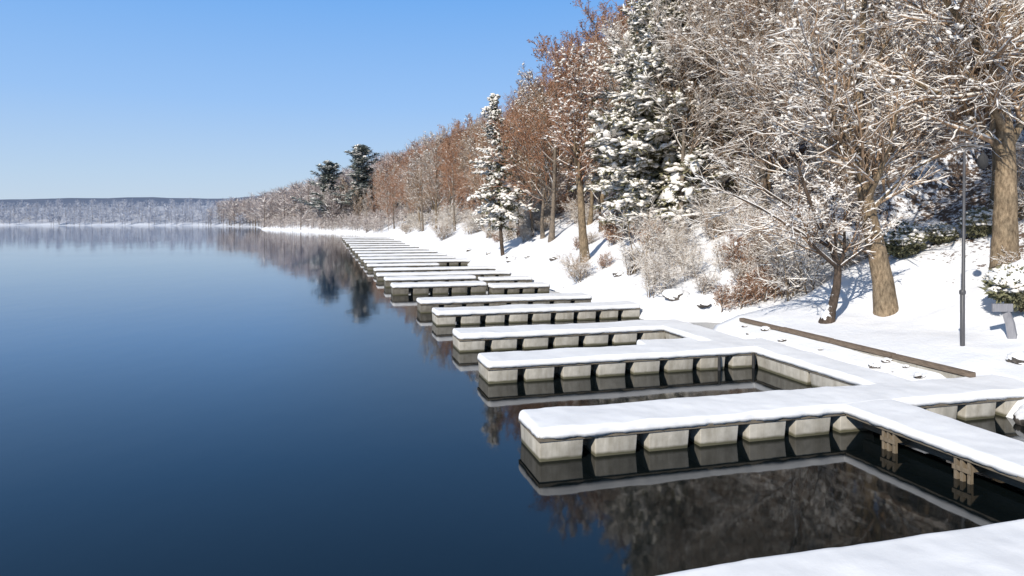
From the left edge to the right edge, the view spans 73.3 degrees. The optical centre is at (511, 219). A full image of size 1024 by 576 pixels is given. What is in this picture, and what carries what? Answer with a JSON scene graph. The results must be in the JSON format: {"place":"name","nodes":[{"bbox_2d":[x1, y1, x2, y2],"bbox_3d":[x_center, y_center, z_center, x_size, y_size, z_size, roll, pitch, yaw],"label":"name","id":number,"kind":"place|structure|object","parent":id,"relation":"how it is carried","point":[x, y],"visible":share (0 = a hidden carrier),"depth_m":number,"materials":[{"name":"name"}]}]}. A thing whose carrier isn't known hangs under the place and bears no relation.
{"place":"outdoors","nodes":[
{"label":"outdoors","id":0,"kind":"place"},
{"bbox_2d":[0,195,262,207],"bbox_3d":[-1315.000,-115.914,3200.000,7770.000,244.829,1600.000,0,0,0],"label":"distant hill","id":1,"kind":"structure","parent":0,"point":[41,202],"depth_m":3154.41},
{"bbox_2d":[0,0,637,199],"label":"sky","id":2,"kind":"structure","parent":0,"point":[205,99],"materials":[{"name":"blue"}]},
{"bbox_2d":[0,226,1023,575],"bbox_3d":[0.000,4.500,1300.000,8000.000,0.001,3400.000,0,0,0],"label":"water","id":3,"kind":"structure","parent":0,"point":[200,400],"depth_m":13.27,"materials":[{"name":"liquid"}]},
{"bbox_2d":[355,250,437,255],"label":"dock finger","id":4,"kind":"object","parent":3,"relation":"on","point":[391,252],"visible":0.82,"depth_m":85.21},
{"bbox_2d":[358,253,446,258],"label":"dock finger","id":5,"kind":"object","parent":3,"relation":"on","point":[405,254],"visible":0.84,"depth_m":78.40},
{"bbox_2d":[367,263,439,270],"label":"dock finger","id":6,"kind":"object","parent":3,"relation":"on","point":[370,266],"visible":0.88,"depth_m":61.07},
{"bbox_2d":[360,255,455,262],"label":"dock finger","id":7,"kind":"object","parent":3,"relation":"on","point":[362,259],"visible":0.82,"depth_m":72.33},
{"bbox_2d":[363,258,469,266],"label":"dock finger","id":8,"kind":"object","parent":3,"relation":"on","point":[462,261],"visible":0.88,"depth_m":66.76},
{"bbox_2d":[384,275,475,286],"bbox_3d":[-5.554,4.332,46.730,6.181,0.951,1.486,0,0,-15],"label":"dock finger","id":9,"kind":"object","parent":3,"relation":"on","point":[388,281],"visible":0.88,"depth_m":46.17},
{"bbox_2d":[373,266,497,274],"bbox_3d":[-6.208,4.430,57.073,10.344,0.962,1.485,0,0,-15],"label":"dock finger","id":10,"kind":"object","parent":3,"relation":"on","point":[418,269],"visible":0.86,"depth_m":56.42},
{"bbox_2d":[390,281,486,294],"bbox_3d":[-4.460,4.330,42.028,5.772,0.954,1.487,0,0,-15],"label":"dock finger","id":11,"kind":"object","parent":3,"relation":"on","point":[419,288],"visible":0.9,"depth_m":41.47},
{"bbox_2d":[376,270,509,280],"bbox_3d":[-5.114,4.432,51.823,10.046,0.960,1.488,0,0,-15],"label":"dock finger","id":12,"kind":"object","parent":3,"relation":"on","point":[476,273],"visible":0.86,"depth_m":51.41},
{"bbox_2d":[416,292,591,312],"bbox_3d":[-0.334,4.331,34.697,8.856,0.960,1.489,0,0,-15],"label":"dock finger","id":13,"kind":"object","parent":3,"relation":"on","point":[426,304],"visible":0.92,"depth_m":34.11},
{"bbox_2d":[477,276,531,284],"bbox_3d":[-0.487,4.436,47.397,3.682,0.952,1.283,0,0,-15],"label":"dock float","id":14,"kind":"object","parent":3,"relation":"on","point":[514,279],"visible":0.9,"depth_m":46.93,"materials":[{"name":"white wood"}]},
{"bbox_2d":[487,282,549,293],"bbox_3d":[0.406,4.427,42.524,3.705,0.948,1.474,0,0,-15],"label":"dock float","id":15,"kind":"object","parent":3,"relation":"on","point":[518,287],"visible":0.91,"depth_m":41.99,"materials":[{"name":"white wood"}]},
{"bbox_2d":[432,301,639,325],"bbox_3d":[1.161,4.333,30.812,9.404,0.958,1.486,0,0,-15],"label":"dock finger","id":16,"kind":"object","parent":3,"relation":"on","point":[511,313],"visible":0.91,"depth_m":30.24},
{"bbox_2d":[452,319,691,351],"bbox_3d":[2.308,4.331,25.017,8.896,0.962,1.473,0,0,-15],"label":"dock finger","id":17,"kind":"object","parent":3,"relation":"on","point":[492,338],"visible":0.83,"depth_m":24.32},
{"bbox_2d":[477,338,784,383],"bbox_3d":[3.810,4.676,20.597,9.674,1.649,1.493,0,0,-15],"label":"dock finger","id":18,"kind":"object","parent":3,"relation":"on","point":[537,365],"visible":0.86,"depth_m":19.97},
{"bbox_2d":[636,337,698,344],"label":"dock finger","id":19,"kind":"object","parent":3,"relation":"on","point":[662,341],"visible":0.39,"depth_m":22.55},
{"bbox_2d":[663,324,742,340],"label":"dock walkway","id":20,"kind":"structure","parent":3,"relation":"on","point":[693,331],"depth_m":23.85,"materials":[{"name":"snow"}]},
{"bbox_2d":[518,374,1023,461],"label":"dock finger","id":21,"kind":"object","parent":3,"relation":"on","point":[557,433],"visible":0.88,"depth_m":14.08},
{"bbox_2d":[754,345,910,387],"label":"dock walkway","id":22,"kind":"structure","parent":3,"relation":"on","point":[815,370],"depth_m":18.67,"materials":[{"name":"snow"}]},
{"bbox_2d":[658,519,1023,575],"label":"dock finger","id":23,"kind":"object","parent":3,"relation":"on","point":[995,549],"visible":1,"depth_m":7.82},
{"bbox_2d":[844,399,1023,489],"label":"dock walkway","id":24,"kind":"structure","parent":3,"relation":"on","point":[967,449],"depth_m":12.49,"materials":[{"name":"snow"}]},
{"bbox_2d":[0,37,1023,418],"bbox_3d":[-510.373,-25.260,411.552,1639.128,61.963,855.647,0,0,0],"label":"hillside","id":25,"kind":"structure","parent":0,"point":[922,323],"depth_m":30.09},
{"bbox_2d":[0,195,257,226],"bbox_3d":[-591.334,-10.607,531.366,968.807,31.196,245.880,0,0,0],"label":"woods","id":26,"kind":"object","parent":25,"relation":"on","point":[29,211],"visible":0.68,"depth_m":520.78,"materials":[{"name":"grey plant"}]},
{"bbox_2d":[291,160,347,224],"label":"pine tree","id":27,"kind":"object","parent":25,"relation":"on","point":[329,168],"visible":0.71,"depth_m":239.85,"materials":[{"name":"green plant"}]},
{"bbox_2d":[207,128,460,229],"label":"shore woods","id":28,"kind":"object","parent":25,"relation":"on","point":[277,202],"visible":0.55,"depth_m":298.71,"materials":[{"name":"brown plant"}]},
{"bbox_2d":[259,205,420,233],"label":"shore thicket","id":29,"kind":"object","parent":25,"relation":"on","point":[374,221],"visible":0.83,"depth_m":227.58,"materials":[{"name":"grey plant"}]},
{"bbox_2d":[330,144,400,216],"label":"pine tree","id":30,"kind":"object","parent":25,"relation":"on","point":[360,152],"visible":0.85,"depth_m":228.05,"materials":[{"name":"green plant"}]},
{"bbox_2d":[373,167,400,217],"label":"bare tree","id":31,"kind":"object","parent":25,"relation":"on","point":[385,185],"visible":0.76,"depth_m":184.95,"materials":[{"name":"brown plant"}]},
{"bbox_2d":[378,175,404,228],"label":"bare tree","id":32,"kind":"object","parent":25,"relation":"on","point":[392,198],"visible":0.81,"depth_m":170.14,"materials":[{"name":"brown plant"}]},
{"bbox_2d":[389,156,421,224],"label":"bare tree","id":33,"kind":"object","parent":25,"relation":"on","point":[402,184],"visible":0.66,"depth_m":150.17,"materials":[{"name":"brown plant"}]},
{"bbox_2d":[400,154,429,224],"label":"bare tree","id":34,"kind":"object","parent":25,"relation":"on","point":[412,174],"visible":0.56,"depth_m":136.29,"materials":[{"name":"beige plant"}]},
{"bbox_2d":[402,152,434,231],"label":"bare tree","id":35,"kind":"object","parent":25,"relation":"on","point":[416,203],"visible":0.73,"depth_m":124.89,"materials":[{"name":"brown plant"}]},
{"bbox_2d":[416,125,456,229],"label":"bare tree","id":36,"kind":"object","parent":25,"relation":"on","point":[428,158],"visible":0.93,"depth_m":112.75,"materials":[{"name":"beige plant"}]},
{"bbox_2d":[432,142,468,211],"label":"bare tree","id":37,"kind":"object","parent":25,"relation":"on","point":[447,177],"visible":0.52,"depth_m":111.08,"materials":[{"name":"brown plant"}]},
{"bbox_2d":[429,122,471,214],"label":"bare tree","id":38,"kind":"object","parent":25,"relation":"on","point":[448,138],"visible":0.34,"depth_m":118.20,"materials":[{"name":"brown plant"}]},
{"bbox_2d":[434,140,477,231],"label":"bare tree","id":39,"kind":"object","parent":25,"relation":"on","point":[452,171],"visible":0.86,"depth_m":102.08,"materials":[{"name":"brown plant"}]},
{"bbox_2d":[450,121,481,211],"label":"bare tree","id":40,"kind":"object","parent":25,"relation":"on","point":[471,148],"visible":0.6,"depth_m":109.94,"materials":[{"name":"brown plant"}]},
{"bbox_2d":[458,145,495,230],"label":"bare tree","id":41,"kind":"object","parent":25,"relation":"on","point":[473,190],"visible":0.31,"depth_m":87.38,"materials":[{"name":"brown plant"}]},
{"bbox_2d":[461,121,514,237],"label":"bare tree","id":42,"kind":"object","parent":25,"relation":"on","point":[476,174],"visible":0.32,"depth_m":79.13,"materials":[{"name":"brown plant"}]},
{"bbox_2d":[467,93,540,255],"bbox_3d":[-0.873,-3.804,61.671,6.468,15.042,6.449,-3,0,0],"label":"spruce tree","id":43,"kind":"object","parent":25,"relation":"on","point":[502,211],"visible":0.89,"depth_m":60.94,"materials":[{"name":"green plant"}]},
{"bbox_2d":[473,93,535,236],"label":"bare tree","id":44,"kind":"object","parent":25,"relation":"on","point":[518,104],"visible":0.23,"depth_m":72.25,"materials":[{"name":"brown plant"}]},
{"bbox_2d":[502,113,553,237],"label":"bare tree","id":45,"kind":"object","parent":25,"relation":"on","point":[531,215],"visible":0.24,"depth_m":63.82,"materials":[{"name":"brown plant"}]},
{"bbox_2d":[513,196,548,231],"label":"shrub","id":46,"kind":"object","parent":25,"relation":"on","point":[526,216],"visible":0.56,"depth_m":65.70,"materials":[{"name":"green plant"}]},
{"bbox_2d":[500,103,564,235],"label":"bare tree","id":47,"kind":"object","parent":25,"relation":"on","point":[521,157],"visible":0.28,"depth_m":68.30,"materials":[{"name":"brown plant"}]},
{"bbox_2d":[515,77,561,218],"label":"bare tree","id":48,"kind":"object","parent":25,"relation":"on","point":[541,89],"visible":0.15,"depth_m":69.15,"materials":[{"name":"brown plant"}]},
{"bbox_2d":[509,63,568,202],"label":"bare tree","id":49,"kind":"object","parent":25,"relation":"on","point":[528,75],"visible":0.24,"depth_m":73.67,"materials":[{"name":"brown plant"}]},
{"bbox_2d":[487,30,596,242],"bbox_3d":[2.538,-6.888,57.679,9.290,18.777,9.466,0,0,2],"label":"bare tree","id":50,"kind":"object","parent":25,"relation":"on","point":[551,235],"visible":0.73,"depth_m":57.08,"materials":[{"name":"brown plant"}]},
{"bbox_2d":[510,81,575,238],"bbox_3d":[3.017,-4.915,60.789,6.423,14.324,6.664,0,0,-8],"label":"bare tree","id":51,"kind":"object","parent":25,"relation":"on","point":[542,231],"visible":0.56,"depth_m":60.77,"materials":[{"name":"brown plant"}]},
{"bbox_2d":[537,39,608,261],"bbox_3d":[3.979,-4.173,46.030,4.840,15.093,6.489,0,0,0],"label":"bare tree","id":52,"kind":"object","parent":25,"relation":"on","point":[580,98],"visible":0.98,"depth_m":44.98,"materials":[{"name":"beige plant"}]},
{"bbox_2d":[554,251,593,282],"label":"shrub","id":53,"kind":"object","parent":25,"relation":"on","point":[578,270],"visible":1,"depth_m":41.67,"materials":[{"name":"beige plant"}]},
{"bbox_2d":[375,1,779,182],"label":"ridge woods","id":54,"kind":"object","parent":25,"relation":"on","point":[402,158],"visible":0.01,"depth_m":255.13,"materials":[{"name":"brown plant"}]},
{"bbox_2d":[557,38,617,224],"bbox_3d":[6.667,-6.796,57.095,5.626,15.553,6.060,0,0,41],"label":"bare tree","id":55,"kind":"object","parent":25,"relation":"on","point":[590,218],"visible":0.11,"depth_m":56.44,"materials":[{"name":"brown plant"}]},
{"bbox_2d":[562,0,615,163],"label":"bare tree","id":56,"kind":"object","parent":25,"relation":"on","point":[587,12],"visible":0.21,"depth_m":83.10,"materials":[{"name":"brown plant"}]},
{"bbox_2d":[568,88,616,231],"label":"bare tree","id":57,"kind":"object","parent":25,"relation":"on","point":[599,209],"visible":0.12,"depth_m":52.05,"materials":[{"name":"brown plant"}]},
{"bbox_2d":[558,16,630,210],"bbox_3d":[7.643,-8.954,60.664,6.374,17.622,6.866,0,0,-11],"label":"bare tree","id":58,"kind":"object","parent":25,"relation":"on","point":[602,197],"visible":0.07,"depth_m":59.52,"materials":[{"name":"beige plant"}]},
{"bbox_2d":[573,1,637,137],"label":"bare tree","id":59,"kind":"object","parent":25,"relation":"on","point":[622,18],"visible":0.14,"depth_m":54.29,"materials":[{"name":"brown plant"}]},
{"bbox_2d":[585,17,629,165],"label":"bare tree","id":60,"kind":"object","parent":25,"relation":"on","point":[604,104],"visible":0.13,"depth_m":48.60,"materials":[{"name":"brown plant"}]},
{"bbox_2d":[587,0,629,106],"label":"bare tree","id":61,"kind":"object","parent":25,"relation":"on","point":[596,38],"visible":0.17,"depth_m":75.58,"materials":[{"name":"brown plant"}]},
{"bbox_2d":[596,211,624,245],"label":"shrub","id":62,"kind":"object","parent":25,"relation":"on","point":[611,235],"visible":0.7,"depth_m":46.19,"materials":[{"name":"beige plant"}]},
{"bbox_2d":[633,246,665,279],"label":"shrub","id":63,"kind":"object","parent":25,"relation":"on","point":[660,261],"visible":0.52,"depth_m":35.22,"materials":[{"name":"beige plant"}]},
{"bbox_2d":[603,195,698,273],"bbox_3d":[7.706,0.855,37.379,5.324,4.407,3.574,0,0,0],"label":"shrub","id":64,"kind":"object","parent":25,"relation":"on","point":[654,230],"visible":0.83,"depth_m":37.17,"materials":[{"name":"beige plant"}]},
{"bbox_2d":[569,0,741,233],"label":"spruce tree","id":65,"kind":"object","parent":25,"relation":"on","point":[638,160],"visible":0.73,"depth_m":42.97,"materials":[{"name":"green plant"}]},
{"bbox_2d":[633,247,681,297],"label":"shrub","id":66,"kind":"object","parent":25,"relation":"on","point":[651,282],"visible":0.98,"depth_m":32.55,"materials":[{"name":"beige plant"}]},
{"bbox_2d":[643,222,701,269],"bbox_3d":[8.376,1.377,35.714,3.092,2.560,2.076,0,0,28],"label":"shrub","id":67,"kind":"object","parent":25,"relation":"on","point":[674,252],"visible":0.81,"depth_m":35.58,"materials":[{"name":"beige plant"}]},
{"bbox_2d":[596,0,753,200],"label":"bare tree","id":68,"kind":"object","parent":25,"relation":"on","point":[695,7],"visible":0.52,"depth_m":41.80,"materials":[{"name":"beige plant"}]},
{"bbox_2d":[662,288,689,300],"bbox_3d":[7.439,3.494,31.242,1.216,0.629,0.915,0,0,41],"label":"boulder","id":69,"kind":"object","parent":25,"relation":"on","point":[673,294],"visible":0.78,"depth_m":31.01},
{"bbox_2d":[653,207,702,253],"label":"shrub","id":70,"kind":"object","parent":25,"relation":"on","point":[675,227],"visible":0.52,"depth_m":38.26,"materials":[{"name":"beige plant"}]},
{"bbox_2d":[668,235,709,281],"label":"shrub","id":71,"kind":"object","parent":25,"relation":"on","point":[688,266],"visible":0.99,"depth_m":33.14,"materials":[{"name":"beige plant"}]},
{"bbox_2d":[636,16,758,235],"bbox_3d":[11.351,-5.484,41.772,7.311,14.193,7.838,0,0,41],"label":"bare tree","id":72,"kind":"object","parent":25,"relation":"on","point":[697,127],"visible":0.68,"depth_m":41.15,"materials":[{"name":"brown plant"}]},
{"bbox_2d":[689,270,724,294],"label":"shrub","id":73,"kind":"object","parent":25,"relation":"on","point":[705,282],"visible":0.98,"depth_m":30.48,"materials":[{"name":"beige plant"}]},
{"bbox_2d":[683,176,752,237],"bbox_3d":[11.155,-0.609,37.684,4.128,3.418,2.771,0,0,-8],"label":"shrub","id":74,"kind":"object","parent":25,"relation":"on","point":[713,207],"visible":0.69,"depth_m":37.55,"materials":[{"name":"beige plant"}]},
{"bbox_2d":[696,208,742,240],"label":"shrub","id":75,"kind":"object","parent":25,"relation":"on","point":[713,232],"visible":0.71,"depth_m":37.13,"materials":[{"name":"beige plant"}]},
{"bbox_2d":[705,225,742,271],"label":"shrub","id":76,"kind":"object","parent":25,"relation":"on","point":[714,248],"visible":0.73,"depth_m":32.64,"materials":[{"name":"beige plant"}]},
{"bbox_2d":[710,280,743,311],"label":"shrub","id":77,"kind":"object","parent":25,"relation":"on","point":[725,300],"visible":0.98,"depth_m":30.03,"materials":[{"name":"brown plant"}]},
{"bbox_2d":[698,0,757,169],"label":"bare tree","id":78,"kind":"object","parent":25,"relation":"on","point":[729,139],"visible":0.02,"depth_m":50.36,"materials":[{"name":"brown plant"}]},
{"bbox_2d":[715,228,756,268],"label":"shrub","id":79,"kind":"object","parent":25,"relation":"on","point":[742,249],"visible":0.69,"depth_m":32.03,"materials":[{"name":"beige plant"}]},
{"bbox_2d":[672,0,809,198],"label":"bare tree","id":80,"kind":"object","parent":25,"relation":"on","point":[722,91],"visible":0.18,"depth_m":43.67,"materials":[{"name":"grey plant"}]},
{"bbox_2d":[725,257,761,283],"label":"shrub","id":81,"kind":"object","parent":25,"relation":"on","point":[740,273],"visible":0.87,"depth_m":30.68,"materials":[{"name":"beige plant"}]},
{"bbox_2d":[727,272,767,308],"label":"shrub","id":82,"kind":"object","parent":25,"relation":"on","point":[745,296],"visible":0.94,"depth_m":29.75,"materials":[{"name":"brown plant"}]},
{"bbox_2d":[653,0,847,210],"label":"bare tree","id":83,"kind":"object","parent":25,"relation":"on","point":[761,4],"visible":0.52,"depth_m":36.48,"materials":[{"name":"grey plant"}]},
{"bbox_2d":[719,216,792,261],"bbox_3d":[11.475,0.867,31.512,3.030,2.291,3.311,0,0,-44],"label":"shrub","id":84,"kind":"object","parent":25,"relation":"on","point":[751,233],"visible":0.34,"depth_m":31.28,"materials":[{"name":"beige plant"}]},
{"bbox_2d":[731,151,783,199],"bbox_3d":[14.480,-2.693,40.877,2.615,3.224,3.895,0,0,-9],"label":"shrub","id":85,"kind":"object","parent":25,"relation":"on","point":[748,185],"visible":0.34,"depth_m":40.82,"materials":[{"name":"beige plant"}]},
{"bbox_2d":[719,182,797,246],"bbox_3d":[12.323,-0.212,34.145,3.975,3.291,2.668,0,0,18],"label":"shrub","id":86,"kind":"object","parent":25,"relation":"on","point":[752,212],"visible":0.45,"depth_m":34.24,"materials":[{"name":"beige plant"}]},
{"bbox_2d":[708,0,813,177],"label":"bare tree","id":87,"kind":"object","parent":25,"relation":"on","point":[730,69],"visible":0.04,"depth_m":42.57,"materials":[{"name":"beige plant"}]},
{"bbox_2d":[742,231,779,272],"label":"shrub","id":88,"kind":"object","parent":25,"relation":"on","point":[759,253],"visible":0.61,"depth_m":31.01,"materials":[{"name":"beige plant"}]},
{"bbox_2d":[741,261,787,305],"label":"shrub","id":89,"kind":"object","parent":25,"relation":"on","point":[766,295],"visible":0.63,"depth_m":29.76,"materials":[{"name":"brown plant"}]},
{"bbox_2d":[713,0,832,197],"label":"bare tree","id":90,"kind":"object","parent":25,"relation":"on","point":[768,166],"visible":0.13,"depth_m":39.19,"materials":[{"name":"beige plant"}]},
{"bbox_2d":[674,114,904,323],"bbox_3d":[9.330,0.275,23.330,6.420,7.822,6.075,0,0,37],"label":"bare tree","id":91,"kind":"object","parent":25,"relation":"on","point":[828,315],"visible":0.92,"depth_m":23.70,"materials":[{"name":"brown plant"}]},
{"bbox_2d":[697,0,895,264],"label":"bare tree","id":92,"kind":"object","parent":25,"relation":"on","point":[777,100],"visible":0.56,"depth_m":32.54,"materials":[{"name":"grey plant"}]},
{"bbox_2d":[753,195,850,301],"bbox_3d":[12.181,1.284,28.970,3.802,4.688,5.663,0,0,22],"label":"shrub","id":93,"kind":"object","parent":25,"relation":"on","point":[795,263],"visible":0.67,"depth_m":28.82,"materials":[{"name":"beige plant"}]},
{"bbox_2d":[752,0,855,174],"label":"bare tree","id":94,"kind":"object","parent":25,"relation":"on","point":[784,9],"visible":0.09,"depth_m":37.56,"materials":[{"name":"beige plant"}]},
{"bbox_2d":[812,153,878,201],"bbox_3d":[16.828,-2.210,34.316,3.576,2.704,3.908,0,0,26],"label":"shrub","id":95,"kind":"object","parent":25,"relation":"on","point":[844,178],"visible":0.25,"depth_m":34.23,"materials":[{"name":"beige plant"}]},
{"bbox_2d":[824,218,867,271],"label":"shrub","id":96,"kind":"object","parent":25,"relation":"on","point":[854,258],"visible":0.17,"depth_m":28.87,"materials":[{"name":"beige plant"}]},
{"bbox_2d":[739,318,975,377],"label":"seawall","id":97,"kind":"object","parent":25,"relation":"on","point":[945,371],"visible":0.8,"depth_m":19.54,"materials":[{"name":"wood"}]},
{"bbox_2d":[808,0,944,192],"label":"bare tree","id":98,"kind":"object","parent":25,"relation":"on","point":[866,42],"visible":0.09,"depth_m":33.62,"materials":[{"name":"beige plant"}]},
{"bbox_2d":[748,0,1023,316],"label":"bare tree","id":99,"kind":"object","parent":25,"relation":"on","point":[885,300],"visible":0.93,"depth_m":23.38,"materials":[{"name":"beige plant"}]},
{"bbox_2d":[803,0,991,166],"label":"bare tree","id":100,"kind":"object","parent":25,"relation":"on","point":[878,30],"visible":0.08,"depth_m":32.93,"materials":[{"name":"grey plant"}]},
{"bbox_2d":[882,221,928,258],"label":"evergreen shrub","id":101,"kind":"object","parent":25,"relation":"on","point":[910,238],"visible":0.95,"depth_m":26.77,"materials":[{"name":"green plant"}]},
{"bbox_2d":[847,0,1023,270],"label":"bare tree","id":102,"kind":"object","parent":25,"relation":"on","point":[999,67],"visible":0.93,"depth_m":21.92,"materials":[{"name":"beige plant"}]},
{"bbox_2d":[852,0,1023,209],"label":"bare tree","id":103,"kind":"object","parent":25,"relation":"on","point":[991,197],"visible":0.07,"depth_m":27.13,"materials":[{"name":"brown plant"}]},
{"bbox_2d":[923,223,959,243],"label":"evergreen shrub","id":104,"kind":"object","parent":25,"relation":"on","point":[939,233],"visible":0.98,"depth_m":26.69,"materials":[{"name":"green plant"}]},
{"bbox_2d":[959,147,988,345],"bbox_3d":[12.919,0.911,19.251,0.792,5.850,0.280,0,0,0],"label":"lamp post","id":105,"kind":"object","parent":25,"relation":"on","point":[982,161],"visible":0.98,"depth_m":19.22,"materials":[{"name":"metal"}]},
{"bbox_2d":[956,207,992,238],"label":"evergreen shrub","id":106,"kind":"object","parent":25,"relation":"on","point":[978,222],"visible":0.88,"depth_m":26.01,"materials":[{"name":"green plant"}]},
{"bbox_2d":[974,148,1023,218],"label":"shrub","id":107,"kind":"object","parent":25,"relation":"on","point":[1020,186],"visible":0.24,"depth_m":26.29,"materials":[{"name":"beige plant"}]},
{"bbox_2d":[979,259,1023,311],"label":"evergreen shrub","id":108,"kind":"object","parent":25,"relation":"on","point":[1004,283],"visible":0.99,"depth_m":20.03,"materials":[{"name":"green plant"}]},
{"bbox_2d":[992,304,1016,338],"bbox_3d":[13.833,2.987,19.318,0.767,1.245,0.338,0,0,11],"label":"wooden post","id":109,"kind":"object","parent":25,"relation":"on","point":[1006,310],"visible":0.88,"depth_m":19.22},
{"bbox_2d":[1005,351,1023,364],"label":"boulder","id":110,"kind":"object","parent":25,"relation":"on","point":[1017,357],"visible":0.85,"depth_m":17.64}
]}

